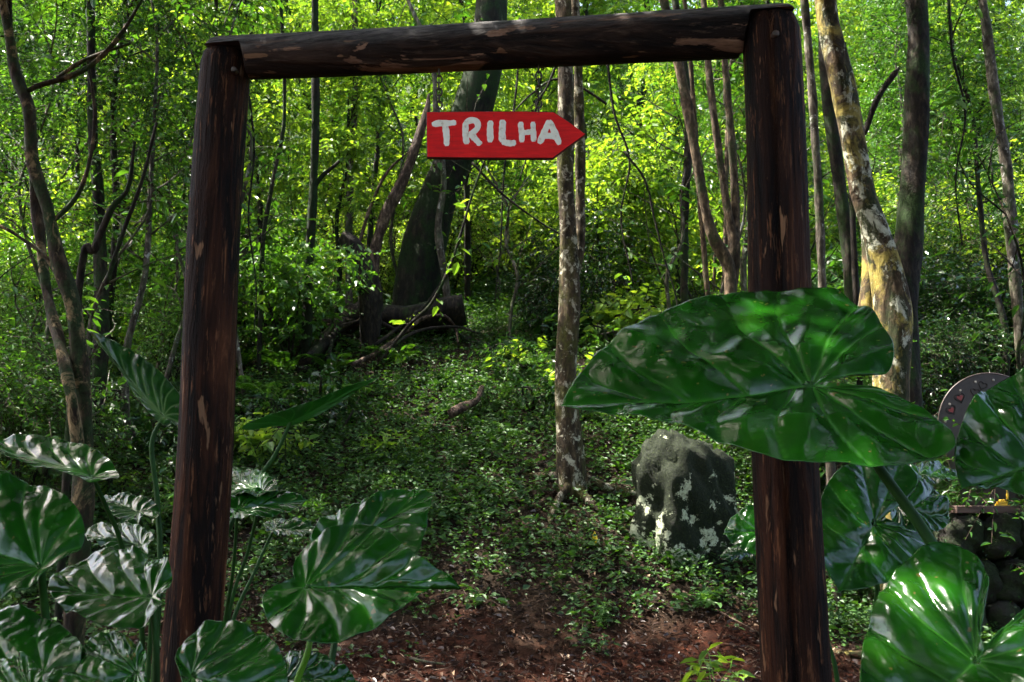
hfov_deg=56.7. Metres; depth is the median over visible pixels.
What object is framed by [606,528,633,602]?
stick
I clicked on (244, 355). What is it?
fern
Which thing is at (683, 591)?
stick
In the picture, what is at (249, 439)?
herb
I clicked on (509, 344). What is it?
herb
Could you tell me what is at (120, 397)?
herb
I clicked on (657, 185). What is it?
shrub
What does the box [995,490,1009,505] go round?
yellow ornament
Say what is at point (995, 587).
wall stone
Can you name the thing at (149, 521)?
herb
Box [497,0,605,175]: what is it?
young tree
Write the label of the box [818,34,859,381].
tree
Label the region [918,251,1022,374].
shrub
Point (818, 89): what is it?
young tree
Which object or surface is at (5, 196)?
shrub
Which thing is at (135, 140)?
bare sapling
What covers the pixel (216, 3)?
young tree
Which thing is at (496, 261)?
vine
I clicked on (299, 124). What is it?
young tree
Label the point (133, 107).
young tree
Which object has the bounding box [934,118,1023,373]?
bare sapling
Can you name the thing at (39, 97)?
young tree
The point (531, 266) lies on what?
shrub
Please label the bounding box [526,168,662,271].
shrub
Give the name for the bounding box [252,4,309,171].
young tree
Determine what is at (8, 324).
shrub
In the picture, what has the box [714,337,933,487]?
shrub
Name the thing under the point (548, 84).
vine
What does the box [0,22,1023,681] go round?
ground
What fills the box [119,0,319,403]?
bare sapling
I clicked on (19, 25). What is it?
young tree
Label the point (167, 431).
herb
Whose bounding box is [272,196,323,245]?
shrub
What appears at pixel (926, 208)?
shrub
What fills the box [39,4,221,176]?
young tree
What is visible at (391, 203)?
dead tree
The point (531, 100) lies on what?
young tree
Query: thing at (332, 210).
bare sapling
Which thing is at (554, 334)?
herb
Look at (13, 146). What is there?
young tree
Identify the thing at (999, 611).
wall stone
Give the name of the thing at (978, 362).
shrub
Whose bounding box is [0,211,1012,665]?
ground cover
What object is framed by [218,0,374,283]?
young tree
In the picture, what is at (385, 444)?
herb
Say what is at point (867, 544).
elephant ear plant
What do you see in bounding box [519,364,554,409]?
herb
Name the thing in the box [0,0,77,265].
young tree
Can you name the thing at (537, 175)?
shrub
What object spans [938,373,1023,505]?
decorated panel
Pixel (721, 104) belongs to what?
bare sapling
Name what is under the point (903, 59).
young tree
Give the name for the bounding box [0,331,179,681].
elephant ear plant
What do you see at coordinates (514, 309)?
herb
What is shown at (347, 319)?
fallen log
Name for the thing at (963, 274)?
shrub
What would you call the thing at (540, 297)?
shrub
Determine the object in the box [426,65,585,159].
trail sign
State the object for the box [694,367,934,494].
shrub
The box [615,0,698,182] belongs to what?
tall tree
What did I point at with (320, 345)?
fallen log
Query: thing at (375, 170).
young tree
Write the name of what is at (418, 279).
tree
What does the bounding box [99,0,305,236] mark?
bare sapling
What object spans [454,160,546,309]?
bare sapling
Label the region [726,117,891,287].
bare sapling
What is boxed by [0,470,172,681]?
elephant ear plant
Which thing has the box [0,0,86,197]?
young tree
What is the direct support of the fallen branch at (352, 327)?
on the ground at (486, 636)
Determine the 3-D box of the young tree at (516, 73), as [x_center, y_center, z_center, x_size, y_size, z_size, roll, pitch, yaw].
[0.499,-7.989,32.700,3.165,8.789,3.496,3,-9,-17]
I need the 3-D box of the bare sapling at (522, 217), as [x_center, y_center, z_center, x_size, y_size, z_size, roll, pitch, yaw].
[0.079,-1.962,14.238,2.461,4.534,1.656,3,-10,-20]
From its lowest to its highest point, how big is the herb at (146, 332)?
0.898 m
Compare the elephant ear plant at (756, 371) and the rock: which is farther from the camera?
the rock
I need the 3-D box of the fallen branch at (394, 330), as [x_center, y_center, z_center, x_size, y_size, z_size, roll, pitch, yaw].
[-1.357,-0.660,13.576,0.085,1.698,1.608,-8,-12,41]
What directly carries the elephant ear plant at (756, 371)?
on the ground at (486, 636)
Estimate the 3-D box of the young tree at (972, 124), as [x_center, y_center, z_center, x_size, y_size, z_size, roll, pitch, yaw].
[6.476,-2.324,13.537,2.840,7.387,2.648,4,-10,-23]
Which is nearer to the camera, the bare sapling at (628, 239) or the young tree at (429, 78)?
the bare sapling at (628, 239)
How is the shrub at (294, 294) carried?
on the ground at (486, 636)
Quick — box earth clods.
[20,552,868,681]
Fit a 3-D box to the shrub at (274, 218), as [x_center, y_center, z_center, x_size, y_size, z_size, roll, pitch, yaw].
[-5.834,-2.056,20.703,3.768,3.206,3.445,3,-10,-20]
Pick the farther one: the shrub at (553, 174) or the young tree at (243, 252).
the shrub at (553, 174)
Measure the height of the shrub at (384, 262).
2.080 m
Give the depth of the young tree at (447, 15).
22.05 m
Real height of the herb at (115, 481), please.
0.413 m
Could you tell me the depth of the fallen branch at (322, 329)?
13.47 m
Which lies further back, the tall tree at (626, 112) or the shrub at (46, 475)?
the tall tree at (626, 112)
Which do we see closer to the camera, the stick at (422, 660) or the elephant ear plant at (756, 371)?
the elephant ear plant at (756, 371)
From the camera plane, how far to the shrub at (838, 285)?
14.02 m
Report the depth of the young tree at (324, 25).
34.80 m
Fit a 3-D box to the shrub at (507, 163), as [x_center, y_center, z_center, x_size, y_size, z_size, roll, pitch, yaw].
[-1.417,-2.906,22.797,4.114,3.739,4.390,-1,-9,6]
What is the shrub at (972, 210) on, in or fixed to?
on the ground at (486, 636)
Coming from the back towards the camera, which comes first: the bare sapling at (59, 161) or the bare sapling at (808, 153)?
the bare sapling at (59, 161)
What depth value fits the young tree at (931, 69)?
36.55 m
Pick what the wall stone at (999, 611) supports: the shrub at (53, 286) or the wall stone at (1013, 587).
the wall stone at (1013, 587)
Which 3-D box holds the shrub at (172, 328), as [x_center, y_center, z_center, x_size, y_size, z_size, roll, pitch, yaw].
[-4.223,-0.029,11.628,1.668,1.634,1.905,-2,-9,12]
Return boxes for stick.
[409,656,445,664]
[457,532,514,538]
[464,458,554,499]
[499,489,556,520]
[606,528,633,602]
[640,564,756,631]
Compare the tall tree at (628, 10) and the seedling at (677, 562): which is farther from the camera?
the tall tree at (628, 10)
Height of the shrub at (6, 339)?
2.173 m
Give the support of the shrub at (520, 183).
on the ground at (486, 636)
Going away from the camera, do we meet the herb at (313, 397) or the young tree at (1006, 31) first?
the herb at (313, 397)
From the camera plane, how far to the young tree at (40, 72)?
27.15 m
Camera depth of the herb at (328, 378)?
11.14 m
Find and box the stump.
[338,231,382,352]
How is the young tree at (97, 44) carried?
on the ground at (486, 636)
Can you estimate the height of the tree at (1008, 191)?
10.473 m
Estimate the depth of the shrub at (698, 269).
22.97 m
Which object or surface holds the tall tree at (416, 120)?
on the ground at (486, 636)
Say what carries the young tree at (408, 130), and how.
on the ground at (486, 636)
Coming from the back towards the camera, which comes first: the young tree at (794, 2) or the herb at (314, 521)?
the young tree at (794, 2)
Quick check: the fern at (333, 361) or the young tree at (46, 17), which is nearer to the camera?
the fern at (333, 361)
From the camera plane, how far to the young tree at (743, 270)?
16.43 m
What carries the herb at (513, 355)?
on the ground at (486, 636)
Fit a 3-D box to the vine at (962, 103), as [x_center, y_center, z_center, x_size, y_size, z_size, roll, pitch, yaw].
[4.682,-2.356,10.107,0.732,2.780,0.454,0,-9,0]
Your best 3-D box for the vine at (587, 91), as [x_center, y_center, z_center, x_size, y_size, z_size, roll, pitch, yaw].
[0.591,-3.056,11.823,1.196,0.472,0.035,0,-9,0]
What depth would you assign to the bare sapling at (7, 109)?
18.24 m
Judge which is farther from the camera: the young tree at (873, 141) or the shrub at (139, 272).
the young tree at (873, 141)
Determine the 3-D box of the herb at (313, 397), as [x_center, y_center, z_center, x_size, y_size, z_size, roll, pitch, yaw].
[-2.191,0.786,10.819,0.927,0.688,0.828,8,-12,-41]
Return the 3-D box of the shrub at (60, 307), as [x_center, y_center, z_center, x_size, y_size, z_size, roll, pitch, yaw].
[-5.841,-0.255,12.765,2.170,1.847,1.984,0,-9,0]
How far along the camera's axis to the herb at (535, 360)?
11.79 m
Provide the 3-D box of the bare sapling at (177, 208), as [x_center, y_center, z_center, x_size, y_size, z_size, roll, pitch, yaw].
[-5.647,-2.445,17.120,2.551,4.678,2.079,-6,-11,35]
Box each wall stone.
[933,513,983,553]
[975,512,1022,560]
[975,554,1002,603]
[981,610,989,640]
[985,600,1020,631]
[991,556,1023,604]
[1013,516,1023,559]
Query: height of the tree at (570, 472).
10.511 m
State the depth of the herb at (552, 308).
14.32 m
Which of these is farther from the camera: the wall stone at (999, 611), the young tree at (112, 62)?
the young tree at (112, 62)
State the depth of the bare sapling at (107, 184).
14.12 m
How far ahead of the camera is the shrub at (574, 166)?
30.78 m
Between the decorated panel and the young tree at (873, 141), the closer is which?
the decorated panel
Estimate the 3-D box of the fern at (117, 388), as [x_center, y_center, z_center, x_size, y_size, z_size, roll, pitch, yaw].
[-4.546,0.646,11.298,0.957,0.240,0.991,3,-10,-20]
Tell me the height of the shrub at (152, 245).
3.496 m
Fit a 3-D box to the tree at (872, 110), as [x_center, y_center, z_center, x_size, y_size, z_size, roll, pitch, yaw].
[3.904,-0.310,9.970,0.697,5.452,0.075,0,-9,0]
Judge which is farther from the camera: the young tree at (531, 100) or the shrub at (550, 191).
the young tree at (531, 100)
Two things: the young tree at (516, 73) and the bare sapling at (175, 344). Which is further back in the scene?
the young tree at (516, 73)
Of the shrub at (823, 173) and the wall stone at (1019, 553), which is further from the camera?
the shrub at (823, 173)
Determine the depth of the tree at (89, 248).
7.60 m
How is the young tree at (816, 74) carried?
on the ground at (486, 636)
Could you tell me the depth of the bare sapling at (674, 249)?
13.70 m
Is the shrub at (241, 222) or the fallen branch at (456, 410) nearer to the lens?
the fallen branch at (456, 410)
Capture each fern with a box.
[106,382,136,400]
[236,348,268,367]
[236,375,282,389]
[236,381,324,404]
[248,350,330,371]
[294,382,374,396]
[304,353,364,371]
[359,344,423,361]
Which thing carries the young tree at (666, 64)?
on the ground at (486, 636)
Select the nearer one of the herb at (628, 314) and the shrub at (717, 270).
the herb at (628, 314)
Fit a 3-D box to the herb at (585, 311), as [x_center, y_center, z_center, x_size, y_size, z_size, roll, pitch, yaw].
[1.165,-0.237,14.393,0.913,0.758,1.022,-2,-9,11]
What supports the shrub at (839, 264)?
on the ground at (486, 636)
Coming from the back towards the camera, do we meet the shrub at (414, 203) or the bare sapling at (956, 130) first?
the shrub at (414, 203)
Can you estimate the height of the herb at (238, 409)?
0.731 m
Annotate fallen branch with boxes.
[237,316,353,338]
[284,324,359,351]
[297,319,398,374]
[325,320,334,360]
[351,314,458,366]
[373,270,446,345]
[384,325,478,352]
[447,385,483,417]
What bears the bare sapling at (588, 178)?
on the ground at (486, 636)
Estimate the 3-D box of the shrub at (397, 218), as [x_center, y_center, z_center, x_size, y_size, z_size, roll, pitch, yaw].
[-2.764,-1.936,18.545,3.941,3.380,3.672,0,-9,0]
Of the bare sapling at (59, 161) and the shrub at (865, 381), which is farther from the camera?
the bare sapling at (59, 161)
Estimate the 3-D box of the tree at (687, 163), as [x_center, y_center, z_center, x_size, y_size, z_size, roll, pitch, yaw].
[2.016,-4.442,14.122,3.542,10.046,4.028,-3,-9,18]
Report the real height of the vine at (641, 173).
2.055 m
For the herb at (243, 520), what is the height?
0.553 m
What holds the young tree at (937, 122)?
on the ground at (486, 636)
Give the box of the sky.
[275,0,1021,23]
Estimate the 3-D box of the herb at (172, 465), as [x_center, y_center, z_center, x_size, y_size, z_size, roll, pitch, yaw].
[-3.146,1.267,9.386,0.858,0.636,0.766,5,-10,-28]
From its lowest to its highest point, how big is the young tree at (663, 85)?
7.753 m
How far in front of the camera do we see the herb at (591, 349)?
12.13 m
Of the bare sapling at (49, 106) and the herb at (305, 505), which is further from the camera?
the bare sapling at (49, 106)
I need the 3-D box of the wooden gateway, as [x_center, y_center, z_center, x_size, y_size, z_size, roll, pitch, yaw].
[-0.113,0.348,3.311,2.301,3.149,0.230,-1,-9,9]
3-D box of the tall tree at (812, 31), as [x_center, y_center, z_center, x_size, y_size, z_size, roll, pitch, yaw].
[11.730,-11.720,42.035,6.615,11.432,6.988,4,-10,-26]
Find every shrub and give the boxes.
[0,138,182,308]
[0,202,35,316]
[0,224,132,349]
[0,248,156,370]
[0,278,52,380]
[0,298,55,418]
[0,321,136,505]
[0,347,138,498]
[8,157,183,277]
[12,217,165,342]
[20,242,132,341]
[54,213,184,340]
[108,228,284,358]
[108,274,241,382]
[137,195,302,280]
[174,167,332,280]
[237,219,391,363]
[239,207,330,301]
[241,174,306,268]
[244,133,344,232]
[262,172,324,243]
[269,150,463,302]
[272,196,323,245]
[289,173,399,242]
[317,180,405,266]
[317,209,408,307]
[334,157,421,228]
[356,145,553,295]
[367,145,529,275]
[380,132,556,282]
[383,165,501,270]
[460,180,536,267]
[478,118,712,306]
[496,192,650,333]
[497,159,574,179]
[504,211,559,273]
[505,171,642,279]
[514,95,746,310]
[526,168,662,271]
[530,143,611,189]
[541,218,649,287]
[643,206,744,297]
[646,208,675,270]
[690,182,827,252]
[693,214,839,292]
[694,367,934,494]
[705,281,747,294]
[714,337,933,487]
[747,168,931,285]
[808,144,833,209]
[808,181,834,221]
[809,183,896,284]
[811,241,934,317]
[811,242,919,311]
[823,389,1023,616]
[841,332,963,413]
[842,320,962,417]
[847,158,1001,290]
[858,244,985,327]
[867,488,1009,602]
[892,138,1023,307]
[918,139,1023,300]
[918,246,1023,371]
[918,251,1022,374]
[918,307,1008,395]
[919,311,1000,414]
[922,214,1001,309]
[922,311,1016,415]
[926,149,1001,209]
[926,173,997,253]
[929,264,1023,373]
[936,161,1023,266]
[944,278,1023,375]
[987,291,1023,370]
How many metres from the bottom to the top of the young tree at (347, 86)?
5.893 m
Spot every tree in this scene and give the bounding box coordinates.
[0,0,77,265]
[0,0,85,257]
[0,0,86,151]
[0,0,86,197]
[0,0,87,247]
[0,0,168,253]
[0,0,207,644]
[0,0,213,330]
[0,2,83,219]
[1,113,43,163]
[4,0,253,449]
[4,11,67,218]
[9,0,181,262]
[15,0,197,171]
[22,0,264,338]
[35,3,78,184]
[38,0,143,178]
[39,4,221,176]
[54,122,157,623]
[86,0,109,453]
[106,3,212,179]
[123,0,266,237]
[130,0,300,198]
[161,0,343,337]
[168,0,308,298]
[175,0,291,101]
[191,0,350,193]
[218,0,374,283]
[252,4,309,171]
[254,0,427,267]
[255,0,302,378]
[268,0,438,243]
[276,0,408,313]
[281,0,506,349]
[289,0,460,251]
[298,0,448,228]
[301,0,339,356]
[306,2,399,130]
[345,0,357,307]
[359,94,430,276]
[368,0,556,310]
[387,0,431,179]
[401,5,469,97]
[408,0,531,277]
[417,0,553,122]
[428,1,551,261]
[447,0,636,523]
[495,0,556,109]
[495,0,673,157]
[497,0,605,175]
[499,0,626,266]
[527,0,619,172]
[543,0,656,102]
[579,0,696,171]
[587,0,645,166]
[589,0,694,165]
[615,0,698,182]
[622,60,742,303]
[633,0,815,293]
[636,0,827,291]
[644,63,711,251]
[657,0,785,294]
[659,0,740,295]
[661,57,742,267]
[666,62,746,232]
[672,0,691,302]
[681,0,886,197]
[716,0,804,174]
[772,0,905,180]
[788,0,841,127]
[800,0,841,608]
[801,33,870,234]
[802,4,888,152]
[802,27,829,171]
[806,0,902,173]
[815,0,915,658]
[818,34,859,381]
[819,2,882,154]
[828,0,983,173]
[829,0,939,191]
[840,0,966,211]
[840,0,985,250]
[848,0,1023,375]
[848,1,999,110]
[849,67,899,384]
[876,3,961,142]
[877,1,1023,187]
[894,0,929,462]
[907,0,1023,213]
[930,0,1023,197]
[951,0,1023,152]
[952,0,1023,179]
[962,1,1023,83]
[978,0,1023,368]
[994,0,1023,88]
[1013,13,1023,132]
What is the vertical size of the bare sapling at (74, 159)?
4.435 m
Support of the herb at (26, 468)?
on the ground at (486, 636)
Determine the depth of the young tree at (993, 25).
26.32 m
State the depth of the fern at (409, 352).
12.57 m
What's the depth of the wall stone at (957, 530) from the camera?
7.96 m
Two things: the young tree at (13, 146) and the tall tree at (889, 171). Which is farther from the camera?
the tall tree at (889, 171)
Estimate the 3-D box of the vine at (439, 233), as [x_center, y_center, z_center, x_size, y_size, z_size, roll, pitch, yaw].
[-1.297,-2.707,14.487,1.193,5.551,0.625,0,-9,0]
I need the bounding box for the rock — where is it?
[629,429,737,567]
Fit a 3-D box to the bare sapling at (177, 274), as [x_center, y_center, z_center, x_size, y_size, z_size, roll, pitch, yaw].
[-4.293,-1.087,11.985,2.057,3.790,1.384,-5,-10,29]
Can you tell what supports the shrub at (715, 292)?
on the ground at (486, 636)
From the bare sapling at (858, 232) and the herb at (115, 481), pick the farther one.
the bare sapling at (858, 232)
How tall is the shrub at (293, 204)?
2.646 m
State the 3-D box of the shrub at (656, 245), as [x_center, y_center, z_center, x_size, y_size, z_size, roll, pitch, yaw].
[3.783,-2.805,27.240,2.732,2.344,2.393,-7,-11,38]
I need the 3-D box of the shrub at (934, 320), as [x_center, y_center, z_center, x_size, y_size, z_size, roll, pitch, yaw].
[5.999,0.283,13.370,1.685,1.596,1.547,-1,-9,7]
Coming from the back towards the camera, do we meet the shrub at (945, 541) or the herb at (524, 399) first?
the herb at (524, 399)
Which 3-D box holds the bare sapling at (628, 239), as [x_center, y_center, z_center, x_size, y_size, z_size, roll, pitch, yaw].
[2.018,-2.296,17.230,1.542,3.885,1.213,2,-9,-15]
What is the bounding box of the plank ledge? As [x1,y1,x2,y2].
[949,505,1023,512]
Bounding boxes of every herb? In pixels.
[0,458,54,482]
[18,468,42,485]
[91,358,161,380]
[91,359,120,380]
[95,466,140,497]
[103,399,177,459]
[105,373,143,414]
[111,307,159,350]
[121,319,178,358]
[133,324,236,382]
[143,505,232,546]
[145,437,176,479]
[149,483,173,526]
[150,359,175,373]
[233,409,320,470]
[233,416,300,467]
[235,381,292,422]
[238,512,297,528]
[243,394,310,423]
[272,353,366,412]
[281,494,328,536]
[291,497,344,537]
[293,378,356,430]
[304,390,373,440]
[358,427,426,465]
[465,325,554,375]
[482,283,546,327]
[485,336,551,371]
[485,356,550,381]
[486,374,546,413]
[505,351,554,387]
[508,300,549,326]
[514,306,612,346]
[516,299,587,339]
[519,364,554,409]
[536,352,593,410]
[549,323,600,343]
[579,322,631,354]
[580,289,675,336]
[581,284,654,310]
[581,298,606,334]
[584,340,607,363]
[586,283,672,335]
[604,278,678,313]
[607,312,649,342]
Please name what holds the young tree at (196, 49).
on the ground at (486, 636)
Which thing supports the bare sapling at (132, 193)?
on the ground at (486, 636)
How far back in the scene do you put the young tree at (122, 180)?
14.96 m
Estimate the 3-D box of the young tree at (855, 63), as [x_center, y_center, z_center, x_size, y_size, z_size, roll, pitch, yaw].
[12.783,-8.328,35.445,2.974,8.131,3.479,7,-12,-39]
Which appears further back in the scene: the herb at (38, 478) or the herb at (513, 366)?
the herb at (513, 366)
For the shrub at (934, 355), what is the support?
on the ground at (486, 636)
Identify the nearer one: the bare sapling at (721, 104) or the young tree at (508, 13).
the bare sapling at (721, 104)
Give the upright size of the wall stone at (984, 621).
0.465 m
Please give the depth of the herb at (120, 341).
13.33 m
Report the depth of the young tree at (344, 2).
23.55 m
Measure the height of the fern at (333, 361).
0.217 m
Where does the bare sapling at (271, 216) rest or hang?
on the ground at (486, 636)
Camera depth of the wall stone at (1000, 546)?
7.95 m
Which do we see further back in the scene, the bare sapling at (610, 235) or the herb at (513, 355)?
the bare sapling at (610, 235)
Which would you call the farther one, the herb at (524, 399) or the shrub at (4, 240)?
the shrub at (4, 240)
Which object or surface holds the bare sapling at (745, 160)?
on the ground at (486, 636)
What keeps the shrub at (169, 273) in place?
on the ground at (486, 636)
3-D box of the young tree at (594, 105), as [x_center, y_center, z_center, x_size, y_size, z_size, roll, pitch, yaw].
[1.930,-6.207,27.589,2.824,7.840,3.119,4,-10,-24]
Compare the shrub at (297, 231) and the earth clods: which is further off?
the shrub at (297, 231)
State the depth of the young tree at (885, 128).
26.76 m
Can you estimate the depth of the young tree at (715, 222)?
19.24 m
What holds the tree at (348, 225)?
on the ground at (486, 636)
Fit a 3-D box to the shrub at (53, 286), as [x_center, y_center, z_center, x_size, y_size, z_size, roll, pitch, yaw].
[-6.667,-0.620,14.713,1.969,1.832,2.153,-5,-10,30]
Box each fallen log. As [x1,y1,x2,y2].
[149,301,356,333]
[298,301,358,366]
[349,294,466,329]
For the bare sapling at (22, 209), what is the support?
on the ground at (486, 636)
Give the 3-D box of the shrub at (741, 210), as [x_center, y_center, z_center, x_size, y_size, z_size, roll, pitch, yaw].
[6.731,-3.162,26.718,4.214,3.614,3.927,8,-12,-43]
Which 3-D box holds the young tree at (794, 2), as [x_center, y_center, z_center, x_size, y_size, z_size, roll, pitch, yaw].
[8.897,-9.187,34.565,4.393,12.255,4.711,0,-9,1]
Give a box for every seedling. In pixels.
[464,588,486,607]
[592,599,615,627]
[659,551,691,569]
[680,642,755,681]
[687,590,721,607]
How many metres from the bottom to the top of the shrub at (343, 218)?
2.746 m
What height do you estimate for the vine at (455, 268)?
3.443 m
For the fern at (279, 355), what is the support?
on the ground at (486, 636)
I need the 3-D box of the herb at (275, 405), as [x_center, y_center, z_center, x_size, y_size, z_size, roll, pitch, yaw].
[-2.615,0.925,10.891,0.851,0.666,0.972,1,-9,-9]
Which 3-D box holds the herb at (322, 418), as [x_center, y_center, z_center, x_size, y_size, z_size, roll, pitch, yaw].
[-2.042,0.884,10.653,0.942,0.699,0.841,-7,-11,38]
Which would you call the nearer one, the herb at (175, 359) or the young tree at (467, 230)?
the herb at (175, 359)
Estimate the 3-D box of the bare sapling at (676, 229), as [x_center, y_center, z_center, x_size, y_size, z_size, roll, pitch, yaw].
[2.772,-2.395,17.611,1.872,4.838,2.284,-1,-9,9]
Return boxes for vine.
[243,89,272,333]
[375,160,491,369]
[405,0,459,339]
[471,162,559,233]
[480,18,520,315]
[514,78,606,110]
[519,67,556,179]
[606,65,648,284]
[623,151,677,304]
[928,0,982,247]
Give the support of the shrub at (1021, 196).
on the ground at (486, 636)
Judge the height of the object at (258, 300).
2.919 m
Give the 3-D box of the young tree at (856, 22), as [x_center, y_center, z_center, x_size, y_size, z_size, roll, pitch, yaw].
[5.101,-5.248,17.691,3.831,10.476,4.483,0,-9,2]
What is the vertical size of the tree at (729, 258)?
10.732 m
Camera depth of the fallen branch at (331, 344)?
12.73 m
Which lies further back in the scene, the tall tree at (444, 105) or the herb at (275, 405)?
the tall tree at (444, 105)
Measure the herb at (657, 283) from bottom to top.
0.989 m
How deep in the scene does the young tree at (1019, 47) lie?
22.57 m
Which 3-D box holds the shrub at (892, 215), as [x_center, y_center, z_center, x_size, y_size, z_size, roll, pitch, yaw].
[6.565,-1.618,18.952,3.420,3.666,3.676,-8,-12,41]
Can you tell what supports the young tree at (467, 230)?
on the ground at (486, 636)
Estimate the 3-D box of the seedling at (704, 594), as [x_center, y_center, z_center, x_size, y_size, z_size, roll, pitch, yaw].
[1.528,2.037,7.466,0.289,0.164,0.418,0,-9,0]
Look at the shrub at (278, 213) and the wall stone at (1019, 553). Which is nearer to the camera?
the wall stone at (1019, 553)
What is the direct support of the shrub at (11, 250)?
on the ground at (486, 636)
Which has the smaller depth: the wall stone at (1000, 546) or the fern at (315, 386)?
the wall stone at (1000, 546)
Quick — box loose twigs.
[21,393,871,681]
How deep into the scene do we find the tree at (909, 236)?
9.83 m
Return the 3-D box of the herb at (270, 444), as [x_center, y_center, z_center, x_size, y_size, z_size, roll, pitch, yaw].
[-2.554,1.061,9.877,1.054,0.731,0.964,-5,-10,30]
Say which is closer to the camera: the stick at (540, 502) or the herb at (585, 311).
the stick at (540, 502)
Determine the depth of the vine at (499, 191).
12.95 m
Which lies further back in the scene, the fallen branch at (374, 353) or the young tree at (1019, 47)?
the young tree at (1019, 47)
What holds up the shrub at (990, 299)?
on the ground at (486, 636)
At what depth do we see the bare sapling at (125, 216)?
14.66 m
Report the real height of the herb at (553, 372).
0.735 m
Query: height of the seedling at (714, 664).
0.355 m
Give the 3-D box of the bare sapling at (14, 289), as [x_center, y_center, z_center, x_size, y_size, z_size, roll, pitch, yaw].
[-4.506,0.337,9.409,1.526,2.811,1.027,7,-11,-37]
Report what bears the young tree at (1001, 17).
on the ground at (486, 636)
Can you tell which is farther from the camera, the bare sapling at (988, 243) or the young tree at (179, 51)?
the young tree at (179, 51)
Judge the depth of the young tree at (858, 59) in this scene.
29.01 m
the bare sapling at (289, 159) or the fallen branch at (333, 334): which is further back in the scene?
the bare sapling at (289, 159)
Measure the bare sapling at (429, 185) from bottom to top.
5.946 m
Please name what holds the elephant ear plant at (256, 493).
on the ground at (486, 636)
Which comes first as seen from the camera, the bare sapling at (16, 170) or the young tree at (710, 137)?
the bare sapling at (16, 170)
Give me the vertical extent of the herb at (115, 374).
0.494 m
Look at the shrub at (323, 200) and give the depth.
24.44 m
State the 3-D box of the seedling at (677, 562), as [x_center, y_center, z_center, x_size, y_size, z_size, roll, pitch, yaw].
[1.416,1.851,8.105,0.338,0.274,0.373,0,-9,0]
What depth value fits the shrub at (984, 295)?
13.56 m
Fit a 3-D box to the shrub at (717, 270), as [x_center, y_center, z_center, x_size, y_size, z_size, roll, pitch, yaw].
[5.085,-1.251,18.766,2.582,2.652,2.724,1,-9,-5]
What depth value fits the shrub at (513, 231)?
23.89 m
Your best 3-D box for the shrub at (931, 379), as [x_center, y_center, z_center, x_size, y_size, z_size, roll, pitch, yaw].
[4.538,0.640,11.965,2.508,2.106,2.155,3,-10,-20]
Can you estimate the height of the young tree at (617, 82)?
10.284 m
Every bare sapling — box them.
[0,0,151,395]
[0,30,25,219]
[0,108,188,442]
[0,110,84,306]
[0,158,57,262]
[0,195,41,435]
[0,250,129,484]
[1,76,119,279]
[40,100,86,246]
[65,0,190,357]
[71,137,157,320]
[77,114,168,260]
[82,56,191,242]
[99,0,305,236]
[107,0,296,379]
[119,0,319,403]
[122,124,246,368]
[164,109,271,238]
[240,159,294,299]
[246,106,303,248]
[260,85,326,243]
[287,139,373,307]
[306,149,364,236]
[309,0,451,273]
[437,73,609,342]
[449,84,512,269]
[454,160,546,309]
[547,127,617,288]
[586,130,666,291]
[589,175,646,292]
[608,62,743,308]
[628,104,709,298]
[636,59,747,294]
[710,129,747,290]
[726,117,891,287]
[728,59,847,270]
[810,118,932,277]
[825,183,937,268]
[925,119,1022,282]
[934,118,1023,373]
[954,202,1007,290]
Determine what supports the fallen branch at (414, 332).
on the ground at (486, 636)
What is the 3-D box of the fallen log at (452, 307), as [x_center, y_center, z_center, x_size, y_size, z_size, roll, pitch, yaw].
[-1.514,-0.412,13.932,1.710,0.515,0.515,0,-9,0]
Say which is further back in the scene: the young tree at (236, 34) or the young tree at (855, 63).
the young tree at (855, 63)
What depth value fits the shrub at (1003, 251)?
18.03 m
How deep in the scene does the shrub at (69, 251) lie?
14.27 m
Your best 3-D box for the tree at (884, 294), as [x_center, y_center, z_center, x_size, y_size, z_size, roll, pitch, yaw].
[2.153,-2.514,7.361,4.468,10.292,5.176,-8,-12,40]
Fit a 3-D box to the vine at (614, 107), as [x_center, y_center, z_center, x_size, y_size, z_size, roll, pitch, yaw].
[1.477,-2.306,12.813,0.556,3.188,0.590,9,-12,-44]
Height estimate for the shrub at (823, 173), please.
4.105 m
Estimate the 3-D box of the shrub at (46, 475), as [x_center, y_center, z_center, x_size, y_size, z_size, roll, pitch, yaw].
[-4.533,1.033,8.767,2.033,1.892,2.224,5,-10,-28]
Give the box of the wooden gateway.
[160,3,831,681]
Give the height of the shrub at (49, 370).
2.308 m
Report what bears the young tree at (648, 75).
on the ground at (486, 636)
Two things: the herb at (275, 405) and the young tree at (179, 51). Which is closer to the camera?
the herb at (275, 405)
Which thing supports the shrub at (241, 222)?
on the ground at (486, 636)
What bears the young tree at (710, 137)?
on the ground at (486, 636)
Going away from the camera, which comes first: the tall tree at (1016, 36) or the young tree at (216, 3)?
the young tree at (216, 3)
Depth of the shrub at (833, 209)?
18.90 m
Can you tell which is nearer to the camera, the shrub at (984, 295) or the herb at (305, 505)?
the herb at (305, 505)
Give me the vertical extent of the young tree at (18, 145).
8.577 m
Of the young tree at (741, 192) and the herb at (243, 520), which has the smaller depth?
the herb at (243, 520)
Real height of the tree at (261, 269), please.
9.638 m
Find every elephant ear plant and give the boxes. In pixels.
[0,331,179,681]
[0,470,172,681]
[175,489,460,681]
[223,376,379,621]
[561,287,1023,681]
[718,460,957,681]
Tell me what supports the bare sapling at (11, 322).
on the ground at (486, 636)
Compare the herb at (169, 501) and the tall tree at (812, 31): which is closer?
the herb at (169, 501)
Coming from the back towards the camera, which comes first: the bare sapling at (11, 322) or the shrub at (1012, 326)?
the shrub at (1012, 326)

